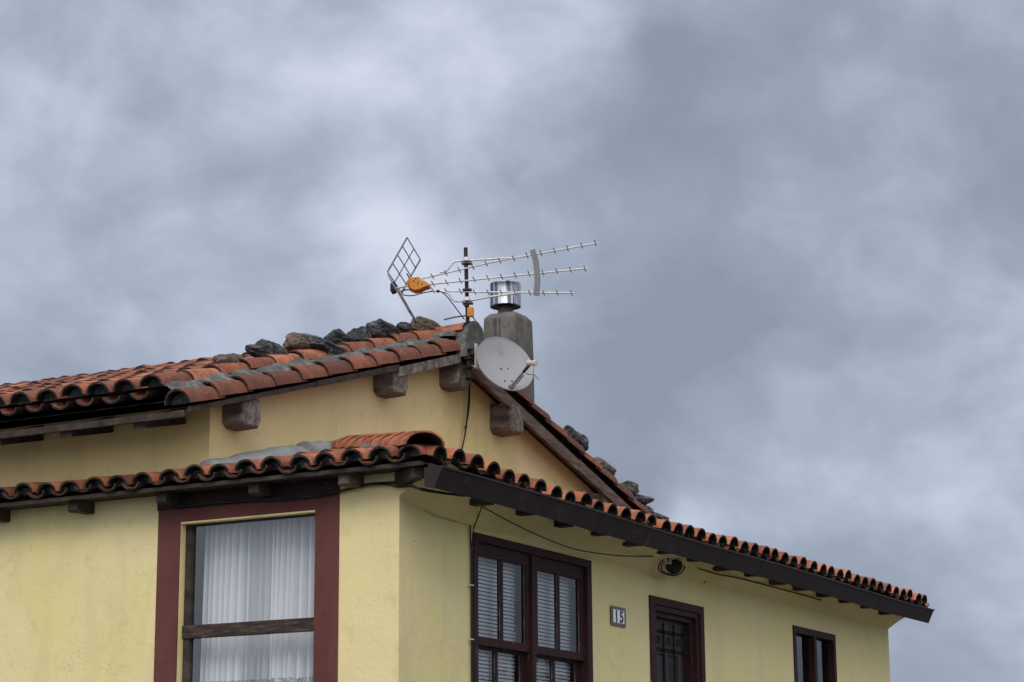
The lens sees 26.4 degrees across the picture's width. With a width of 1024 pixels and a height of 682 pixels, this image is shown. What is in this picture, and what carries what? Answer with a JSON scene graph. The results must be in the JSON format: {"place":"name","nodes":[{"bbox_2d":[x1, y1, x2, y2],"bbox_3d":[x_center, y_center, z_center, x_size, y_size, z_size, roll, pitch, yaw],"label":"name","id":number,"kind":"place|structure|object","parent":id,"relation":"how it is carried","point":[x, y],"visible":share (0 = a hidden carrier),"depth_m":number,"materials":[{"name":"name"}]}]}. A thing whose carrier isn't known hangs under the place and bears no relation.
{"place":"outdoors","nodes":[
{"label":"outdoors","id":0,"kind":"place"},
{"bbox_2d":[0,0,1023,681],"label":"sky","id":1,"kind":"structure","parent":0,"point":[794,321],"materials":[{"name":"grey"}]},
{"label":"ground","id":2,"kind":"structure","parent":0,"visible":0},
{"bbox_2d":[0,280,934,681],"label":"house","id":3,"kind":"structure","parent":2,"relation":"on","point":[112,568],"depth_m":15.12,"materials":[{"name":"yellow paint"}]},
{"bbox_2d":[212,354,243,363],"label":"roof stone","id":4,"kind":"object","parent":3,"relation":"on","point":[224,358],"visible":0.36,"depth_m":15.29,"materials":[{"name":"grey stone"}]},
{"bbox_2d":[181,510,314,681],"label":"window","id":5,"kind":"structure","parent":3,"relation":"in","point":[249,585],"depth_m":14.64,"materials":[{"name":"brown wood"}]},
{"bbox_2d":[245,339,287,357],"bbox_3d":[-1.774,0.087,15.805,0.184,0.178,0.473,-12,-17,41],"label":"roof stone","id":6,"kind":"object","parent":3,"relation":"on","point":[260,347],"visible":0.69,"depth_m":15.70,"materials":[{"name":"stone"}]},
{"bbox_2d":[282,332,321,350],"bbox_3d":[-1.530,0.044,16.351,0.240,0.194,0.537,-7,-15,27],"label":"roof stone","id":7,"kind":"object","parent":3,"relation":"on","point":[295,341],"visible":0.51,"depth_m":16.16,"materials":[{"name":"grey stone"}]},
{"bbox_2d":[160,481,465,506],"bbox_3d":[-1.360,1.062,14.445,2.171,0.120,0.672,-7,-15,27],"label":"cable","id":8,"kind":"object","parent":3,"relation":"attached to","point":[387,483],"visible":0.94,"depth_m":14.24,"materials":[{"name":"black rubber"}]},
{"bbox_2d":[306,336,348,354],"bbox_3d":[-1.401,0.070,16.389,0.275,0.145,0.598,-7,-15,27],"label":"roof stone","id":9,"kind":"object","parent":3,"relation":"on","point":[318,343],"visible":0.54,"depth_m":16.23,"materials":[{"name":"stone"}]},
{"bbox_2d":[323,328,352,343],"bbox_3d":[-1.323,0.020,16.880,0.207,0.185,0.488,-7,-15,27],"label":"roof stone","id":10,"kind":"object","parent":3,"relation":"on","point":[336,336],"visible":0.41,"depth_m":16.75,"materials":[{"name":"stone"}]},
{"bbox_2d":[347,326,373,341],"bbox_3d":[-1.165,-0.033,17.062,0.156,0.159,0.364,-7,-15,27],"label":"roof stone","id":11,"kind":"object","parent":3,"relation":"on","point":[358,334],"visible":0.58,"depth_m":16.97,"materials":[{"name":"stone"}]},
{"bbox_2d":[365,318,399,337],"bbox_3d":[-0.988,-0.054,17.331,0.236,0.187,0.536,-7,-15,27],"label":"roof stone","id":12,"kind":"object","parent":3,"relation":"on","point":[380,328],"visible":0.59,"depth_m":17.14,"materials":[{"name":"stone"}]},
{"bbox_2d":[395,322,412,332],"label":"roof stone","id":13,"kind":"object","parent":3,"relation":"on","point":[402,327],"visible":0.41,"depth_m":17.72,"materials":[{"name":"stone"}]},
{"bbox_2d":[410,316,440,330],"bbox_3d":[-0.690,-0.108,17.896,0.164,0.169,0.418,-7,-15,27],"label":"roof stone","id":14,"kind":"object","parent":3,"relation":"on","point":[421,323],"visible":0.55,"depth_m":17.77,"materials":[{"name":"grey stone"}]},
{"bbox_2d":[461,385,469,449],"bbox_3d":[-0.385,0.632,17.907,0.023,0.784,0.190,-7,-15,27],"label":"cable","id":15,"kind":"object","parent":3,"relation":"attached to","point":[468,409],"visible":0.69,"depth_m":17.95,"materials":[{"name":"black rubber"}]},
{"bbox_2d":[469,525,472,681],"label":"cable","id":16,"kind":"object","parent":3,"relation":"attached to","point":[471,576],"visible":1,"depth_m":14.63,"materials":[{"name":"black plastic"}]},
{"bbox_2d":[471,507,481,545],"bbox_3d":[-0.227,1.234,14.589,0.032,0.270,0.339,3,-13,-12],"label":"cable","id":17,"kind":"object","parent":3,"relation":"attached to","point":[474,526],"visible":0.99,"depth_m":14.71,"materials":[{"name":"black rubber"}]},
{"bbox_2d":[387,237,597,356],"bbox_3d":[-0.144,-0.246,17.670,1.694,1.096,0.696,-2,-13,6],"label":"tv antenna","id":18,"kind":"object","parent":3,"relation":"attached to","point":[415,285],"visible":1,"depth_m":17.73,"materials":[{"name":"metal"}]},
{"bbox_2d":[464,337,538,390],"bbox_3d":[-0.080,0.185,17.597,0.602,0.481,0.347,-2,-13,5],"label":"satellite dish","id":19,"kind":"object","parent":3,"relation":"attached to","point":[506,364],"visible":1,"depth_m":17.62,"materials":[{"name":"grey metal"}]},
{"bbox_2d":[473,532,592,681],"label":"window","id":20,"kind":"structure","parent":3,"relation":"in","point":[522,608],"depth_m":15.65,"materials":[{"name":"red paint"}]},
{"bbox_2d":[481,506,653,556],"bbox_3d":[0.403,1.420,15.673,0.088,0.121,2.979,-7,-14,25],"label":"cable","id":21,"kind":"object","parent":3,"relation":"attached to","point":[559,543],"visible":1,"depth_m":15.56,"materials":[{"name":"black rubber"}]},
{"bbox_2d":[564,425,580,442],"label":"roof stone","id":22,"kind":"object","parent":3,"relation":"on","point":[573,433],"visible":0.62,"depth_m":19.95,"materials":[{"name":"stone"}]},
{"bbox_2d":[579,434,588,451],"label":"roof stone","id":23,"kind":"object","parent":3,"relation":"on","point":[584,441],"visible":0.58,"depth_m":20.17,"materials":[{"name":"stone"}]},
{"bbox_2d":[594,457,615,475],"bbox_3d":[0.853,1.200,20.546,0.200,0.210,0.441,-7,-15,27],"label":"roof stone","id":24,"kind":"object","parent":3,"relation":"on","point":[608,467],"visible":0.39,"depth_m":20.43,"materials":[{"name":"grey stone"}]},
{"bbox_2d":[610,605,625,627],"bbox_3d":[0.807,2.094,16.615,0.016,0.146,0.260,-7,-15,27],"label":"house number sign","id":25,"kind":"object","parent":3,"relation":"attached to","point":[617,616],"visible":1,"depth_m":16.60,"materials":[{"name":"ceramic"}]},
{"bbox_2d":[620,480,638,494],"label":"roof stone","id":26,"kind":"object","parent":3,"relation":"on","point":[632,486],"visible":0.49,"depth_m":20.92,"materials":[{"name":"grey stone"}]},
{"bbox_2d":[634,494,654,504],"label":"roof stone","id":27,"kind":"object","parent":3,"relation":"on","point":[643,499],"visible":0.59,"depth_m":21.14,"materials":[{"name":"stone"}]},
{"bbox_2d":[643,504,653,512],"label":"roof stone","id":28,"kind":"object","parent":3,"relation":"on","point":[650,509],"visible":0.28,"depth_m":21.23,"materials":[{"name":"grey stone"}]},
{"bbox_2d":[651,512,668,519],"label":"roof stone","id":29,"kind":"object","parent":3,"relation":"on","point":[659,516],"visible":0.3,"depth_m":21.33,"materials":[{"name":"grey stone"}]},
{"bbox_2d":[658,558,684,575],"bbox_3d":[1.274,1.770,17.307,0.135,0.188,0.528,-7,-15,27],"label":"outdoor lamp","id":30,"kind":"object","parent":3,"relation":"attached to","point":[673,567],"visible":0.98,"depth_m":17.26,"materials":[{"name":"black plastic"}]},
{"bbox_2d":[649,595,705,681],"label":"door","id":31,"kind":"structure","parent":3,"relation":"in","point":[676,628],"depth_m":17.69,"materials":[{"name":"red paint"}]},
{"bbox_2d":[696,567,821,600],"bbox_3d":[2.055,2.116,18.850,0.152,0.122,3.107,-7,-15,27],"label":"cable","id":32,"kind":"object","parent":3,"relation":"attached to","point":[757,583],"visible":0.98,"depth_m":18.77,"materials":[{"name":"black plastic"}]},
{"bbox_2d":[792,625,836,681],"bbox_3d":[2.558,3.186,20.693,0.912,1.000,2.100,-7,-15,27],"label":"window","id":33,"kind":"structure","parent":3,"relation":"in","point":[805,640],"depth_m":20.54,"materials":[{"name":"red paint"}]}
]}

